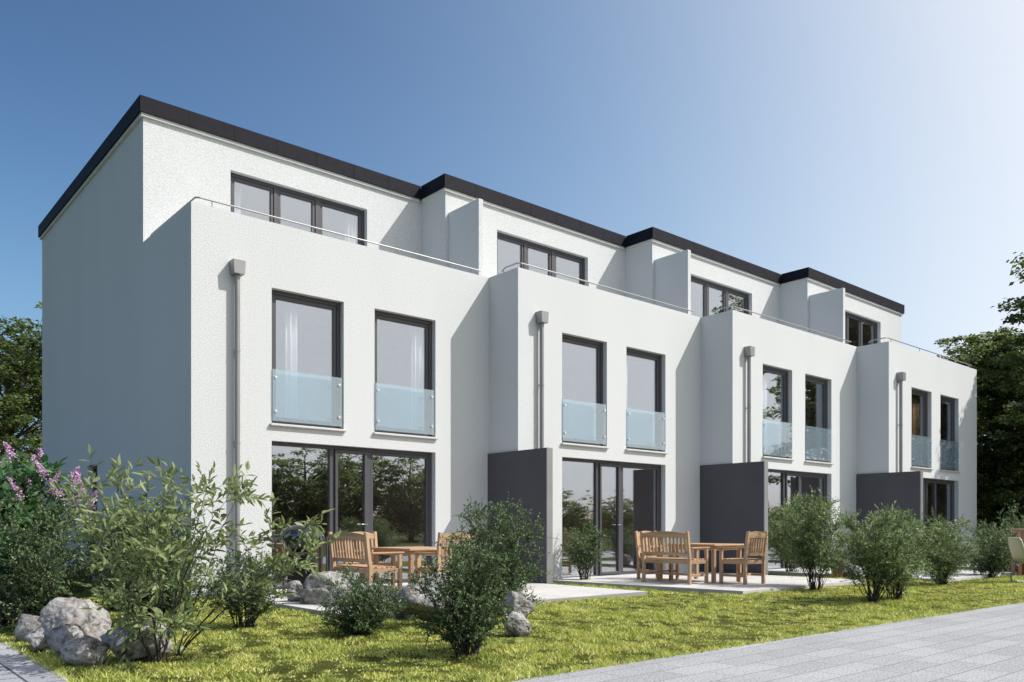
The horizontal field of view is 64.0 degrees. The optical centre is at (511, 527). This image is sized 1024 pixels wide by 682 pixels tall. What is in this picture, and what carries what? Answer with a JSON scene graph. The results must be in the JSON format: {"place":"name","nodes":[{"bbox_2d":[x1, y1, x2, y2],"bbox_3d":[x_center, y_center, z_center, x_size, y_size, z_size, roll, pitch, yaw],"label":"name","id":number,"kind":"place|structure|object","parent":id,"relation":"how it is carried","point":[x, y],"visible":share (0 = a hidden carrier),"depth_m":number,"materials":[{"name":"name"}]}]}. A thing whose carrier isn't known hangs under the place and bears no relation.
{"place":"outdoors","nodes":[
{"label":"outdoors","id":0,"kind":"place"},
{"bbox_2d":[0,642,66,681],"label":"path","id":1,"kind":"structure","parent":0,"point":[15,666],"depth_m":6.00,"materials":[{"name":"grey concrete"}]},
{"bbox_2d":[254,521,327,592],"bbox_3d":[-3.296,0.453,12.297,1.080,1.094,0.628,0,0,0],"label":"barbecue","id":2,"kind":"object","parent":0,"point":[293,530],"visible":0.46,"depth_m":12.13,"materials":[{"name":"black metal"}]},
{"bbox_2d":[215,582,646,616],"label":"terrace","id":3,"kind":"structure","parent":0,"point":[551,592],"depth_m":12.38,"materials":[{"name":"grey concrete"}]},
{"bbox_2d":[328,584,353,605],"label":"boulder","id":4,"kind":"object","parent":3,"relation":"on","point":[331,596],"visible":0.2,"depth_m":10.38,"materials":[{"name":"stone"}]},
{"bbox_2d":[328,532,404,588],"bbox_3d":[-2.136,0.534,11.948,0.640,0.931,1.100,0,0,-41],"label":"garden chair","id":5,"kind":"object","parent":3,"relation":"on","point":[363,558],"visible":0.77,"depth_m":11.69,"materials":[{"name":"brown wood"}]},
{"bbox_2d":[342,532,394,584],"bbox_3d":[-2.260,0.534,12.957,0.640,0.931,0.640,0,0,-41],"label":"garden chair","id":6,"kind":"object","parent":3,"relation":"on","point":[373,536],"visible":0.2,"depth_m":12.97,"materials":[{"name":"brown wood"}]},
{"bbox_2d":[370,546,455,583],"bbox_3d":[-1.473,0.652,12.427,0.920,0.695,1.100,0,0,-41],"label":"garden table","id":7,"kind":"object","parent":3,"relation":"on","point":[409,553],"visible":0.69,"depth_m":12.01,"materials":[{"name":"brown wood"}]},
{"bbox_2d":[413,532,473,579],"bbox_3d":[-0.963,0.534,11.698,0.640,0.931,0.640,0,0,-41],"label":"garden chair","id":8,"kind":"object","parent":3,"relation":"on","point":[440,551],"visible":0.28,"depth_m":11.41,"materials":[{"name":"brown wood"}]},
{"bbox_2d":[0,530,1023,681],"bbox_3d":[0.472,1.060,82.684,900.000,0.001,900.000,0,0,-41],"label":"lawn","id":9,"kind":"structure","parent":0,"point":[283,669],"depth_m":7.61,"materials":[{"name":"green plant"}]},
{"bbox_2d":[0,413,40,452],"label":"tree","id":10,"kind":"object","parent":9,"relation":"on","point":[17,441],"visible":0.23,"depth_m":31.81,"materials":[{"name":"green plant"}]},
{"bbox_2d":[0,301,41,501],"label":"tree","id":11,"kind":"object","parent":9,"relation":"on","point":[20,367],"visible":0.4,"depth_m":30.65,"materials":[{"name":"green plant"}]},
{"bbox_2d":[14,614,41,641],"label":"boulder","id":12,"kind":"object","parent":9,"relation":"on","point":[26,624],"visible":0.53,"depth_m":7.47,"materials":[{"name":"stone"}]},
{"bbox_2d":[23,627,49,650],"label":"boulder","id":13,"kind":"object","parent":9,"relation":"on","point":[35,638],"visible":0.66,"depth_m":6.98,"materials":[{"name":"stone"}]},
{"bbox_2d":[6,491,80,595],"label":"shrub","id":14,"kind":"object","parent":9,"relation":"on","point":[41,497],"depth_m":9.65,"materials":[{"name":"green plant"}]},
{"bbox_2d":[0,441,96,626],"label":"lilac","id":15,"kind":"object","parent":9,"relation":"on","point":[37,469],"visible":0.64,"depth_m":8.66,"materials":[{"name":"green plant"}]},
{"bbox_2d":[0,496,115,633],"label":"shrub","id":16,"kind":"object","parent":9,"relation":"on","point":[35,594],"visible":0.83,"depth_m":8.26,"materials":[{"name":"green plant"}]},
{"bbox_2d":[47,624,83,653],"bbox_3d":[-3.645,0.919,6.728,0.315,0.260,0.247,0,0,29],"label":"boulder","id":17,"kind":"object","parent":9,"relation":"on","point":[59,636],"visible":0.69,"depth_m":6.65,"materials":[{"name":"stone"}]},
{"bbox_2d":[37,597,111,640],"bbox_3d":[-3.844,0.851,7.172,0.539,0.477,0.480,0,0,3],"label":"boulder","id":18,"kind":"object","parent":9,"relation":"on","point":[56,612],"visible":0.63,"depth_m":7.09,"materials":[{"name":"stone"}]},
{"bbox_2d":[59,636,109,666],"bbox_3d":[-3.255,0.955,6.245,0.343,0.239,0.290,0,0,-8],"label":"boulder","id":19,"kind":"object","parent":9,"relation":"on","point":[86,651],"visible":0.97,"depth_m":6.17,"materials":[{"name":"stone"}]},
{"bbox_2d":[60,505,209,611],"bbox_3d":[-4.711,0.418,10.412,1.599,1.394,1.703,0,0,17],"label":"shrub","id":20,"kind":"object","parent":9,"relation":"on","point":[107,584],"visible":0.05,"depth_m":10.21,"materials":[{"name":"green plant"}]},
{"bbox_2d":[100,616,174,661],"bbox_3d":[-2.959,0.882,6.507,0.580,0.371,0.435,0,0,1],"label":"boulder","id":21,"kind":"object","parent":9,"relation":"on","point":[136,651],"visible":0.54,"depth_m":6.35,"materials":[{"name":"stone"}]},
{"bbox_2d":[69,485,214,620],"bbox_3d":[-3.860,0.289,8.821,1.350,1.591,1.397,0,0,-1],"label":"shrub","id":22,"kind":"object","parent":9,"relation":"on","point":[170,591],"visible":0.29,"depth_m":8.71,"materials":[{"name":"green plant"}]},
{"bbox_2d":[40,443,281,670],"bbox_3d":[-2.756,0.225,6.295,1.868,1.766,1.156,0,0,10],"label":"shrub","id":23,"kind":"object","parent":9,"relation":"on","point":[158,554],"visible":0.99,"depth_m":6.26,"materials":[{"name":"green plant"}]},
{"bbox_2d":[184,545,296,628],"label":"shrub","id":24,"kind":"object","parent":9,"relation":"on","point":[257,601],"visible":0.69,"depth_m":8.51,"materials":[{"name":"green plant"}]},
{"bbox_2d":[177,461,347,655],"bbox_3d":[-1.979,0.276,6.609,0.993,1.616,1.335,0,0,-41],"label":"shrub","id":25,"kind":"object","parent":9,"relation":"on","point":[286,559],"visible":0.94,"depth_m":6.61,"materials":[{"name":"green plant"}]},
{"bbox_2d":[38,95,488,597],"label":"town house","id":26,"kind":"structure","parent":9,"relation":"on","point":[172,282],"depth_m":14.81,"materials":[{"name":"paint"}]},
{"bbox_2d":[93,465,96,576],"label":"side window","id":27,"kind":"structure","parent":26,"relation":"in","point":[94,467],"depth_m":16.68,"materials":[{"name":"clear glass"}]},
{"bbox_2d":[234,182,240,213],"bbox_3d":[-5.202,-5.495,15.280,0.304,2.450,0.085,0,0,-41],"label":"curtain","id":28,"kind":"object","parent":26,"relation":"hanging from","point":[237,194],"depth_m":15.35,"materials":[{"name":"white fabric"}]},
{"bbox_2d":[285,302,296,418],"bbox_3d":[-3.652,-2.790,13.574,0.204,2.260,0.086,0,0,-41],"label":"curtain","id":29,"kind":"object","parent":26,"relation":"hanging from","point":[290,360],"visible":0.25,"depth_m":13.55,"materials":[{"name":"white fabric"}]},
{"bbox_2d":[231,173,363,245],"bbox_3d":[-4.128,-5.396,15.921,2.840,2.189,0.092,0,0,-41],"label":"terrace window","id":30,"kind":"structure","parent":26,"relation":"in","point":[275,192],"depth_m":15.88,"materials":[{"name":"grey metal"}]},
{"bbox_2d":[270,290,346,431],"bbox_3d":[-3.371,-2.705,13.461,1.345,2.190,0.255,0,0,-41],"label":"french window","id":31,"kind":"structure","parent":26,"relation":"in","point":[334,307],"depth_m":13.65,"materials":[{"name":"grey metal"}]},
{"bbox_2d":[345,213,355,243],"bbox_3d":[-3.325,-5.495,16.894,0.254,2.450,0.082,0,0,-41],"label":"curtain","id":32,"kind":"object","parent":26,"relation":"hanging from","point":[350,225],"depth_m":16.89,"materials":[{"name":"white fabric"}]},
{"bbox_2d":[272,441,431,583],"bbox_3d":[-2.682,-0.188,14.113,3.170,2.374,0.168,0,0,-41],"label":"patio door","id":33,"kind":"structure","parent":26,"relation":"in","point":[367,454],"depth_m":14.21,"materials":[{"name":"grey metal"}]},
{"bbox_2d":[373,310,437,439],"bbox_3d":[-1.943,-2.705,14.692,1.355,2.190,0.255,0,0,-41],"label":"french window","id":34,"kind":"structure","parent":26,"relation":"in","point":[379,315],"depth_m":14.97,"materials":[{"name":"grey metal"}]},
{"bbox_2d":[411,326,423,429],"bbox_3d":[-1.726,-2.790,15.230,0.324,2.260,0.082,0,0,-41],"label":"curtain","id":35,"kind":"object","parent":26,"relation":"hanging from","point":[417,378],"visible":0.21,"depth_m":15.21,"materials":[{"name":"white fabric"}]},
{"bbox_2d":[287,580,302,601],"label":"boulder","id":36,"kind":"object","parent":9,"relation":"on","point":[298,588],"visible":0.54,"depth_m":10.99,"materials":[{"name":"stone"}]},
{"bbox_2d":[300,571,353,604],"bbox_3d":[-2.453,0.826,10.797,0.620,0.503,0.508,0,0,22],"label":"boulder","id":37,"kind":"object","parent":9,"relation":"on","point":[313,587],"visible":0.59,"depth_m":10.63,"materials":[{"name":"stone"}]},
{"bbox_2d":[311,561,411,635],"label":"shrub","id":38,"kind":"object","parent":9,"relation":"on","point":[367,620],"visible":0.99,"depth_m":7.99,"materials":[{"name":"green plant"}]},
{"bbox_2d":[355,583,389,609],"bbox_3d":[-1.655,0.882,9.956,0.582,0.411,0.396,0,0,13],"label":"boulder","id":39,"kind":"object","parent":9,"relation":"on","point":[374,592],"visible":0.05,"depth_m":9.89,"materials":[{"name":"stone"}]},
{"bbox_2d":[386,586,409,618],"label":"boulder","id":40,"kind":"object","parent":9,"relation":"on","point":[399,614],"visible":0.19,"depth_m":9.47,"materials":[{"name":"stone"}]},
{"bbox_2d":[396,573,459,623],"bbox_3d":[-0.866,0.762,8.759,0.754,0.554,0.522,0,0,5],"label":"boulder","id":41,"kind":"object","parent":9,"relation":"on","point":[412,599],"visible":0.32,"depth_m":8.62,"materials":[{"name":"stone"}]},
{"bbox_2d":[404,532,529,656],"bbox_3d":[-0.375,0.561,6.755,1.023,1.044,1.016,0,0,-41],"label":"shrub","id":42,"kind":"object","parent":9,"relation":"on","point":[472,626],"visible":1,"depth_m":6.70,"materials":[{"name":"green plant"}]},
{"bbox_2d":[439,492,558,617],"bbox_3d":[-0.192,0.321,9.705,1.294,1.527,1.337,0,0,-41],"label":"shrub","id":43,"kind":"object","parent":9,"relation":"on","point":[510,580],"visible":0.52,"depth_m":9.58,"materials":[{"name":"green plant"}]},
{"bbox_2d":[503,611,530,636],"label":"boulder","id":44,"kind":"object","parent":9,"relation":"on","point":[524,624],"visible":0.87,"depth_m":7.93,"materials":[{"name":"stone"}]},
{"bbox_2d":[500,591,534,617],"bbox_3d":[0.054,0.887,9.014,0.288,0.381,0.295,0,0,-28],"label":"boulder","id":45,"kind":"object","parent":9,"relation":"on","point":[523,604],"visible":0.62,"depth_m":8.92,"materials":[{"name":"stone"}]},
{"bbox_2d":[488,447,552,583],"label":"privacy wall","id":46,"kind":"structure","parent":9,"relation":"on","point":[526,476],"depth_m":14.94,"materials":[{"name":"metal"}]},
{"bbox_2d":[419,173,700,578],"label":"town house","id":47,"kind":"structure","parent":9,"relation":"on","point":[571,325],"depth_m":17.86,"materials":[{"name":"paint"}]},
{"bbox_2d":[449,198,482,275],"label":"divider wall","id":48,"kind":"structure","parent":47,"relation":"on","point":[466,235],"depth_m":16.54,"materials":[{"name":"white paint"}]},
{"bbox_2d":[497,232,584,284],"bbox_3d":[0.655,-5.396,18.911,2.840,2.189,0.092,0,0,-41],"label":"terrace window","id":49,"kind":"structure","parent":47,"relation":"in","point":[551,253],"depth_m":19.00,"materials":[{"name":"grey metal"}]},
{"bbox_2d":[561,334,609,448],"bbox_3d":[1.412,-2.705,16.451,1.345,2.190,0.255,0,0,-41],"label":"french window","id":50,"kind":"structure","parent":47,"relation":"in","point":[598,443],"depth_m":16.83,"materials":[{"name":"grey metal"}]},
{"bbox_2d":[562,458,660,577],"bbox_3d":[2.084,-0.188,17.122,3.170,2.374,0.115,0,0,-41],"label":"patio door","id":51,"kind":"structure","parent":47,"relation":"in","point":[597,464],"depth_m":17.19,"materials":[{"name":"grey metal"}]},
{"bbox_2d":[626,355,626,443],"bbox_3d":[2.360,-2.790,17.619,0.324,2.260,0.082,0,0,-41],"label":"curtain","id":52,"kind":"object","parent":47,"relation":"hanging from","point":[626,398],"visible":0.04,"depth_m":17.69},
{"bbox_2d":[625,348,667,453],"bbox_3d":[2.840,-2.705,17.681,1.355,2.190,0.255,0,0,-41],"label":"french window","id":53,"kind":"structure","parent":47,"relation":"in","point":[657,448],"depth_m":18.07,"materials":[{"name":"grey metal"}]},
{"bbox_2d":[700,461,767,574],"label":"privacy wall","id":54,"kind":"structure","parent":9,"relation":"on","point":[733,503],"depth_m":18.19,"materials":[{"name":"concrete"}]},
{"bbox_2d":[624,227,856,569],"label":"town house","id":55,"kind":"structure","parent":9,"relation":"on","point":[748,339],"depth_m":20.34,"materials":[{"name":"paint"}]},
{"bbox_2d":[655,249,690,314],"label":"divider wall","id":56,"kind":"structure","parent":55,"relation":"on","point":[672,279],"depth_m":19.56,"materials":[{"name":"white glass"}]},
{"bbox_2d":[691,276,748,316],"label":"terrace window","id":57,"kind":"structure","parent":55,"relation":"in","point":[705,284],"depth_m":21.94,"materials":[{"name":"grey metal"}]},
{"bbox_2d":[763,372,766,451],"bbox_3d":[5.924,-2.790,19.561,0.524,2.260,0.085,0,0,-41],"label":"curtain","id":58,"kind":"object","parent":55,"relation":"hanging from","point":[764,409],"visible":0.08,"depth_m":19.64,"materials":[{"name":"white fabric"}]},
{"bbox_2d":[762,365,794,460],"bbox_3d":[6.250,-2.705,19.487,1.345,2.190,0.255,0,0,-41],"label":"french window","id":59,"kind":"structure","parent":55,"relation":"in","point":[784,456],"depth_m":19.88,"materials":[{"name":"grey metal"}]},
{"bbox_2d":[768,469,826,569],"bbox_3d":[6.922,-0.188,20.159,3.170,2.374,0.115,0,0,-41],"label":"patio door","id":60,"kind":"structure","parent":55,"relation":"in","point":[784,474],"depth_m":20.08,"materials":[{"name":"grey metal"}]},
{"bbox_2d":[804,375,833,464],"bbox_3d":[7.678,-2.705,20.718,1.355,2.190,0.255,0,0,-41],"label":"french window","id":61,"kind":"structure","parent":55,"relation":"in","point":[824,460],"depth_m":21.11,"materials":[{"name":"grey metal"}]},
{"bbox_2d":[768,497,824,571],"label":"shrub","id":62,"kind":"object","parent":9,"relation":"on","point":[776,539],"visible":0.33,"depth_m":18.48,"materials":[{"name":"green plant"}]},
{"bbox_2d":[762,486,854,589],"bbox_3d":[5.238,0.174,13.886,1.554,1.816,1.617,0,0,-41],"label":"shrub","id":63,"kind":"object","parent":9,"relation":"on","point":[811,549],"visible":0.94,"depth_m":13.82,"materials":[{"name":"green plant"}]},
{"bbox_2d":[832,561,844,576],"bbox_3d":[6.819,0.880,17.205,0.302,0.360,0.302,0,0,-41],"label":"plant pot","id":64,"kind":"object","parent":9,"relation":"on","point":[837,571],"visible":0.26,"depth_m":17.12,"materials":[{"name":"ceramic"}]},
{"bbox_2d":[842,563,858,575],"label":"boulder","id":65,"kind":"object","parent":9,"relation":"on","point":[851,567],"visible":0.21,"depth_m":17.19,"materials":[{"name":"stone"}]},
{"bbox_2d":[815,501,937,601],"bbox_3d":[5.025,0.354,11.446,1.496,1.460,1.575,0,0,-41],"label":"shrub","id":66,"kind":"object","parent":9,"relation":"on","point":[880,563],"visible":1,"depth_m":11.24,"materials":[{"name":"green plant"}]},
{"bbox_2d":[780,267,976,560],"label":"town house","id":67,"kind":"structure","parent":9,"relation":"on","point":[893,374],"depth_m":23.32,"materials":[{"name":"paint"}]},
{"bbox_2d":[809,288,844,342],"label":"divider wall","id":68,"kind":"structure","parent":67,"relation":"on","point":[827,312],"depth_m":22.66,"materials":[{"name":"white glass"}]},
{"bbox_2d":[845,312,876,346],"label":"terrace window","id":69,"kind":"structure","parent":67,"relation":"in","point":[860,320],"depth_m":25.30,"materials":[{"name":"grey metal"}]},
{"bbox_2d":[911,394,918,462],"bbox_3d":[11.200,-2.790,22.976,0.804,2.260,0.086,0,0,-41],"label":"curtain","id":70,"kind":"object","parent":67,"relation":"hanging from","point":[915,426],"visible":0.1,"depth_m":23.09,"materials":[{"name":"brown fabric"}]},
{"bbox_2d":[911,388,933,469],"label":"french window","id":71,"kind":"structure","parent":67,"relation":"in","point":[924,395],"depth_m":23.06,"materials":[{"name":"grey metal"}]},
{"bbox_2d":[923,478,953,550],"bbox_3d":[11.919,-0.188,23.333,3.170,2.374,0.115,0,0,-41],"label":"patio door","id":72,"kind":"structure","parent":67,"relation":"in","point":[934,481],"depth_m":23.42,"materials":[{"name":"grey metal"}]},
{"bbox_2d":[940,396,960,472],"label":"french window","id":73,"kind":"structure","parent":67,"relation":"in","point":[943,399],"depth_m":24.29,"materials":[{"name":"grey metal"}]},
{"bbox_2d":[856,471,922,563],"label":"privacy wall","id":74,"kind":"structure","parent":9,"relation":"on","point":[904,490],"depth_m":21.27,"materials":[{"name":"concrete"}]},
{"bbox_2d":[849,505,944,599],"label":"shrub","id":75,"kind":"object","parent":9,"relation":"on","point":[898,587],"visible":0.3,"depth_m":11.74,"materials":[{"name":"green plant"}]},
{"bbox_2d":[913,509,981,584],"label":"shrub","id":76,"kind":"object","parent":9,"relation":"on","point":[946,564],"visible":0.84,"depth_m":14.92,"materials":[{"name":"green plant"}]},
{"bbox_2d":[934,326,1023,540],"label":"tree","id":77,"kind":"object","parent":9,"relation":"on","point":[1000,466],"visible":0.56,"depth_m":32.64,"materials":[{"name":"green plant"}]},
{"bbox_2d":[952,516,1023,570],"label":"shrub","id":78,"kind":"object","parent":9,"relation":"on","point":[1009,527],"visible":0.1,"depth_m":19.11,"materials":[{"name":"green plant"}]},
{"bbox_2d":[955,252,1023,504],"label":"tree","id":79,"kind":"object","parent":9,"relation":"on","point":[1012,360],"visible":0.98,"depth_m":27.96,"materials":[{"name":"green plant"}]},
{"bbox_2d":[959,523,1023,577],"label":"shrub","id":80,"kind":"object","parent":9,"relation":"on","point":[993,561],"visible":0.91,"depth_m":17.12,"materials":[{"name":"green plant"}]},
{"bbox_2d":[977,503,1021,545],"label":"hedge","id":81,"kind":"object","parent":9,"relation":"on","point":[978,534],"visible":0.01,"depth_m":43.06,"materials":[{"name":"green plant"}]},
{"bbox_2d":[977,501,1023,544],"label":"shrub","id":82,"kind":"object","parent":9,"relation":"on","point":[1007,519],"visible":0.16,"depth_m":21.48,"materials":[{"name":"green plant"}]},
{"bbox_2d":[1005,559,1023,574],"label":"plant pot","id":83,"kind":"object","parent":9,"relation":"on","point":[1016,568],"visible":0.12,"depth_m":18.31,"materials":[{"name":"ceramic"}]},
{"bbox_2d":[1008,537,1023,581],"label":"cantilever chair","id":84,"kind":"object","parent":9,"relation":"on","point":[1016,545],"visible":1,"depth_m":15.56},
{"bbox_2d":[1010,529,1023,576],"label":"slatted chair","id":85,"kind":"object","parent":9,"relation":"on","point":[1020,534],"visible":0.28,"depth_m":18.04,"materials":[{"name":"wood"}]},
{"bbox_2d":[0,0,1023,525],"label":"sky","id":86,"kind":"structure","parent":0,"point":[875,146],"materials":[{"name":"blue"}]},
{"bbox_2d":[553,571,865,594],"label":"terrace","id":87,"kind":"structure","parent":0,"point":[731,585],"depth_m":14.85,"materials":[{"name":"grey concrete"}]},
{"bbox_2d":[558,522,612,579],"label":"shrub","id":88,"kind":"object","parent":87,"relation":"on","point":[585,555],"visible":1,"depth_m":15.63,"materials":[{"name":"green plant"}]},
{"bbox_2d":[634,531,678,579],"bbox_3d":[2.812,0.534,15.849,0.640,0.931,0.640,0,0,-41],"label":"garden chair","id":89,"kind":"object","parent":87,"relation":"on","point":[638,544],"visible":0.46,"depth_m":15.83,"materials":[{"name":"brown wood"}]},
{"bbox_2d":[640,531,709,584],"bbox_3d":[2.935,0.534,14.840,0.640,0.931,1.100,0,0,-41],"label":"garden bench","id":90,"kind":"object","parent":87,"relation":"on","point":[689,561],"visible":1,"depth_m":14.62,"materials":[{"name":"brown wood"}]},
{"bbox_2d":[668,543,743,582],"bbox_3d":[3.599,0.652,15.319,0.920,0.695,1.100,0,0,-41],"label":"garden table","id":91,"kind":"object","parent":87,"relation":"on","point":[713,548],"visible":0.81,"depth_m":14.97,"materials":[{"name":"brown wood"}]},
{"bbox_2d":[717,531,767,584],"bbox_3d":[4.108,0.534,14.590,0.640,0.931,0.640,0,0,-41],"label":"garden chair","id":92,"kind":"object","parent":87,"relation":"on","point":[745,560],"visible":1,"depth_m":14.47,"materials":[{"name":"brown wood"}]},
{"bbox_2d":[511,603,1023,681],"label":"walkway","id":93,"kind":"structure","parent":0,"point":[983,645],"depth_m":6.55,"materials":[{"name":"grey concrete"}]},
{"bbox_2d":[768,566,1017,581],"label":"terrace","id":94,"kind":"structure","parent":0,"point":[968,575],"depth_m":17.74,"materials":[{"name":"grey concrete"}]},
{"bbox_2d":[923,560,976,568],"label":"terrace","id":95,"kind":"structure","parent":0,"point":[963,566],"depth_m":20.95,"materials":[{"name":"grey concrete"}]}
]}

